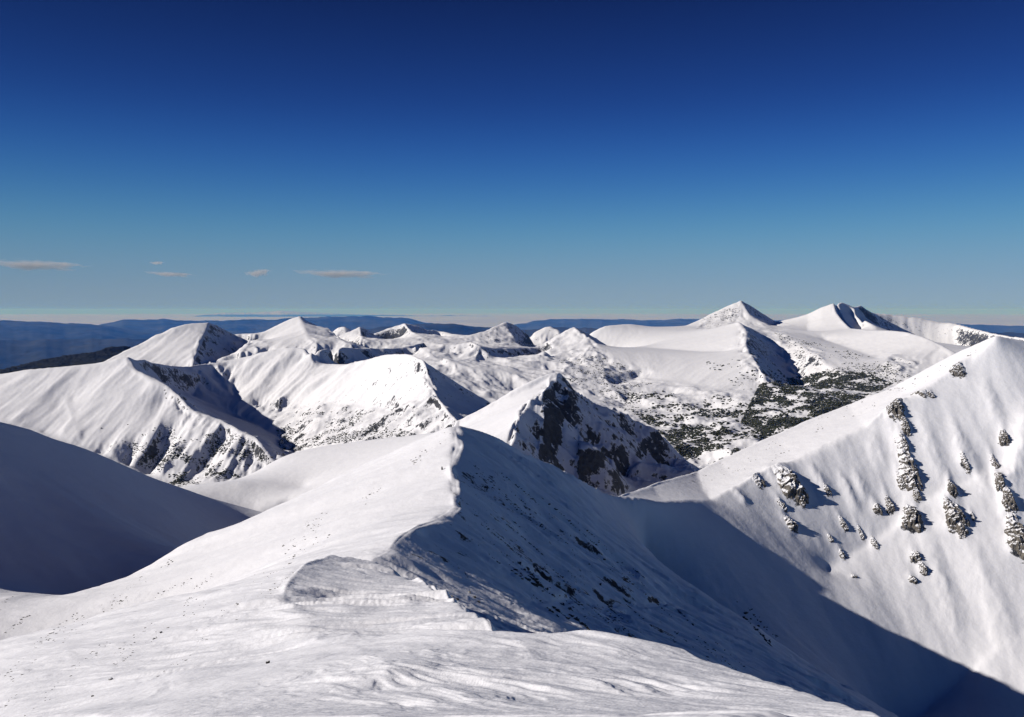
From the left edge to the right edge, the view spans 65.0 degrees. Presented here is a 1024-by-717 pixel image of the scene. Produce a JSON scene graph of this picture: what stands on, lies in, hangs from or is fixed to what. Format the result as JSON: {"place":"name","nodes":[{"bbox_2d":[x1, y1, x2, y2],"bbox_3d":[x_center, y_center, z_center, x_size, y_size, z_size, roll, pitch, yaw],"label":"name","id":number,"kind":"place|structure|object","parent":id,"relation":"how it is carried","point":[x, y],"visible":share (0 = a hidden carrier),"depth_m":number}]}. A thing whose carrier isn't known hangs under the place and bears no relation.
{"place":"outdoors","nodes":[
{"label":"outdoors","id":0,"kind":"place"},
{"bbox_2d":[0,348,489,486],"bbox_3d":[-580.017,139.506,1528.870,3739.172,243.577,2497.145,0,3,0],"label":"mountain ridge","id":1,"kind":"structure","parent":0,"point":[258,400],"depth_m":1853.12},
{"bbox_2d":[195,311,461,316],"bbox_3d":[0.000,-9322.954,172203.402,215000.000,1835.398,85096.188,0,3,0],"label":"cloud","id":2,"kind":"structure","parent":0,"point":[285,314],"depth_m":167738.03},
{"bbox_2d":[0,373,700,594],"bbox_3d":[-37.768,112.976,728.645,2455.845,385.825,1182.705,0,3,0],"label":"snow hills","id":3,"kind":"structure","parent":0,"point":[74,518],"depth_m":633.02},
{"bbox_2d":[0,336,1023,716],"bbox_3d":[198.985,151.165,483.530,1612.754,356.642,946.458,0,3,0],"label":"snow ridge","id":4,"kind":"structure","parent":0,"point":[358,612],"depth_m":343.45},
{"bbox_2d":[4,352,975,715],"bbox_3d":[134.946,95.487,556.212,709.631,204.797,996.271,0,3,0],"label":"scattered stones","id":5,"kind":"object","parent":4,"relation":"on","point":[536,584],"visible":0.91,"depth_m":292.65},
{"bbox_2d":[752,473,766,487],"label":"rock outcrop","id":6,"kind":"object","parent":4,"relation":"on","point":[757,480],"visible":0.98,"depth_m":720.58},
{"bbox_2d":[776,497,786,510],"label":"rock outcrop","id":7,"kind":"object","parent":4,"relation":"on","point":[782,505],"visible":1,"depth_m":702.00},
{"bbox_2d":[772,465,808,503],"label":"rock outcrop","id":8,"kind":"object","parent":4,"relation":"on","point":[790,485],"visible":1,"depth_m":716.83},
{"bbox_2d":[783,515,797,532],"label":"rock outcrop","id":9,"kind":"object","parent":4,"relation":"on","point":[791,525],"visible":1,"depth_m":684.40},
{"bbox_2d":[799,496,805,508],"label":"rock outcrop","id":10,"kind":"object","parent":4,"relation":"on","point":[802,502],"visible":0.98,"depth_m":707.40},
{"bbox_2d":[823,482,831,496],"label":"rock outcrop","id":11,"kind":"object","parent":4,"relation":"on","point":[826,488],"visible":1,"depth_m":722.04},
{"bbox_2d":[827,533,833,542],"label":"rock outcrop","id":12,"kind":"object","parent":4,"relation":"on","point":[831,539],"visible":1,"depth_m":684.64},
{"bbox_2d":[838,548,846,559],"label":"rock outcrop","id":13,"kind":"object","parent":4,"relation":"on","point":[842,555],"visible":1,"depth_m":675.59},
{"bbox_2d":[838,515,848,532],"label":"rock outcrop","id":14,"kind":"object","parent":4,"relation":"on","point":[843,524],"visible":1,"depth_m":698.31},
{"bbox_2d":[857,524,864,540],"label":"rock outcrop","id":15,"kind":"object","parent":4,"relation":"on","point":[862,536],"visible":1,"depth_m":694.28},
{"bbox_2d":[870,535,878,549],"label":"rock outcrop","id":16,"kind":"object","parent":4,"relation":"on","point":[873,542],"visible":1,"depth_m":686.45},
{"bbox_2d":[872,502,882,515],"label":"rock outcrop","id":17,"kind":"object","parent":4,"relation":"on","point":[875,508],"visible":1,"depth_m":709.63},
{"bbox_2d":[885,495,895,513],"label":"rock outcrop","id":18,"kind":"object","parent":4,"relation":"on","point":[889,505],"visible":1,"depth_m":713.08},
{"bbox_2d":[886,398,904,419],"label":"rock outcrop","id":19,"kind":"object","parent":4,"relation":"on","point":[895,409],"visible":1,"depth_m":792.72},
{"bbox_2d":[896,471,905,490],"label":"rock outcrop","id":20,"kind":"object","parent":4,"relation":"on","point":[900,482],"visible":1,"depth_m":730.04},
{"bbox_2d":[899,430,909,451],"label":"rock outcrop","id":21,"kind":"object","parent":4,"relation":"on","point":[904,442],"visible":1,"depth_m":760.64},
{"bbox_2d":[901,416,910,435],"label":"rock outcrop","id":22,"kind":"object","parent":4,"relation":"on","point":[905,428],"visible":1,"depth_m":774.81},
{"bbox_2d":[894,436,922,491],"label":"rock outcrop","id":23,"kind":"object","parent":4,"relation":"on","point":[908,474],"visible":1,"depth_m":737.61},
{"bbox_2d":[901,504,923,532],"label":"rock outcrop","id":24,"kind":"object","parent":4,"relation":"on","point":[909,515],"visible":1,"depth_m":695.94},
{"bbox_2d":[907,575,917,584],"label":"rock outcrop","id":25,"kind":"object","parent":4,"relation":"on","point":[912,579],"visible":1,"depth_m":649.72},
{"bbox_2d":[909,550,921,561],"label":"rock outcrop","id":26,"kind":"object","parent":4,"relation":"on","point":[915,554],"visible":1,"depth_m":667.98},
{"bbox_2d":[912,487,921,502],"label":"rock outcrop","id":27,"kind":"object","parent":4,"relation":"on","point":[916,495],"visible":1,"depth_m":716.50},
{"bbox_2d":[911,389,926,397],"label":"rock outcrop","id":28,"kind":"object","parent":4,"relation":"on","point":[922,393],"visible":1,"depth_m":806.37},
{"bbox_2d":[918,561,927,575],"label":"rock outcrop","id":29,"kind":"object","parent":4,"relation":"on","point":[924,570],"visible":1,"depth_m":656.49},
{"bbox_2d":[927,390,935,397],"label":"rock outcrop","id":30,"kind":"object","parent":4,"relation":"on","point":[930,394],"visible":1,"depth_m":803.12},
{"bbox_2d":[943,495,950,504],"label":"rock outcrop","id":31,"kind":"object","parent":4,"relation":"on","point":[945,498],"visible":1,"depth_m":706.09},
{"bbox_2d":[947,479,958,495],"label":"rock outcrop","id":32,"kind":"object","parent":4,"relation":"on","point":[951,488],"visible":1,"depth_m":711.36},
{"bbox_2d":[943,498,970,534],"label":"rock outcrop","id":33,"kind":"object","parent":4,"relation":"on","point":[956,521],"visible":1,"depth_m":686.08},
{"bbox_2d":[949,362,966,378],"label":"rock outcrop","id":34,"kind":"object","parent":4,"relation":"on","point":[957,369],"visible":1,"depth_m":822.17},
{"bbox_2d":[958,530,966,538],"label":"rock outcrop","id":35,"kind":"object","parent":4,"relation":"on","point":[962,534],"visible":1,"depth_m":677.98},
{"bbox_2d":[960,451,969,473],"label":"rock outcrop","id":36,"kind":"object","parent":4,"relation":"on","point":[965,462],"visible":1,"depth_m":737.69},
{"bbox_2d":[989,453,999,468],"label":"rock outcrop","id":37,"kind":"object","parent":4,"relation":"on","point":[995,464],"visible":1,"depth_m":735.58},
{"bbox_2d":[994,471,1004,491],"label":"rock outcrop","id":38,"kind":"object","parent":4,"relation":"on","point":[999,480],"visible":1,"depth_m":711.78},
{"bbox_2d":[998,429,1010,445],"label":"rock outcrop","id":39,"kind":"object","parent":4,"relation":"on","point":[1003,437],"visible":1,"depth_m":750.63},
{"bbox_2d":[1001,483,1018,512],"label":"rock outcrop","id":40,"kind":"object","parent":4,"relation":"on","point":[1008,499],"visible":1,"depth_m":693.09},
{"bbox_2d":[1004,513,1023,559],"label":"rock outcrop","id":41,"kind":"object","parent":4,"relation":"on","point":[1014,530],"visible":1,"depth_m":667.40},
{"bbox_2d":[0,301,1023,468],"bbox_3d":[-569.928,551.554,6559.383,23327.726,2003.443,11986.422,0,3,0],"label":"mountain range","id":42,"kind":"structure","parent":0,"point":[492,364],"depth_m":3093.53},
{"bbox_2d":[0,346,130,373],"bbox_3d":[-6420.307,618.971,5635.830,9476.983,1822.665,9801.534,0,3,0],"label":"forest","id":43,"kind":"object","parent":42,"relation":"on","point":[104,354],"visible":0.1,"depth_m":4251.86},
{"bbox_2d":[101,333,909,485],"bbox_3d":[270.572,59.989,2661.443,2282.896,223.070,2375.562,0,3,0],"label":"dwarf pine shrubs","id":44,"kind":"object","parent":42,"relation":"on","point":[826,406],"visible":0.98,"depth_m":2100.33},
{"bbox_2d":[0,316,1023,368],"bbox_3d":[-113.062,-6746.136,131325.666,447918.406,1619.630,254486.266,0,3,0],"label":"distant hills","id":45,"kind":"structure","parent":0,"point":[23,342],"depth_m":37280.66},
{"bbox_2d":[0,313,1023,326],"bbox_3d":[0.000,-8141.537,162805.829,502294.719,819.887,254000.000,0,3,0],"label":"fog bank","id":46,"kind":"structure","parent":0,"point":[484,320],"depth_m":143718.03},
{"bbox_2d":[0,0,1023,313],"label":"sky","id":47,"kind":"structure","parent":0,"point":[157,156]}
]}

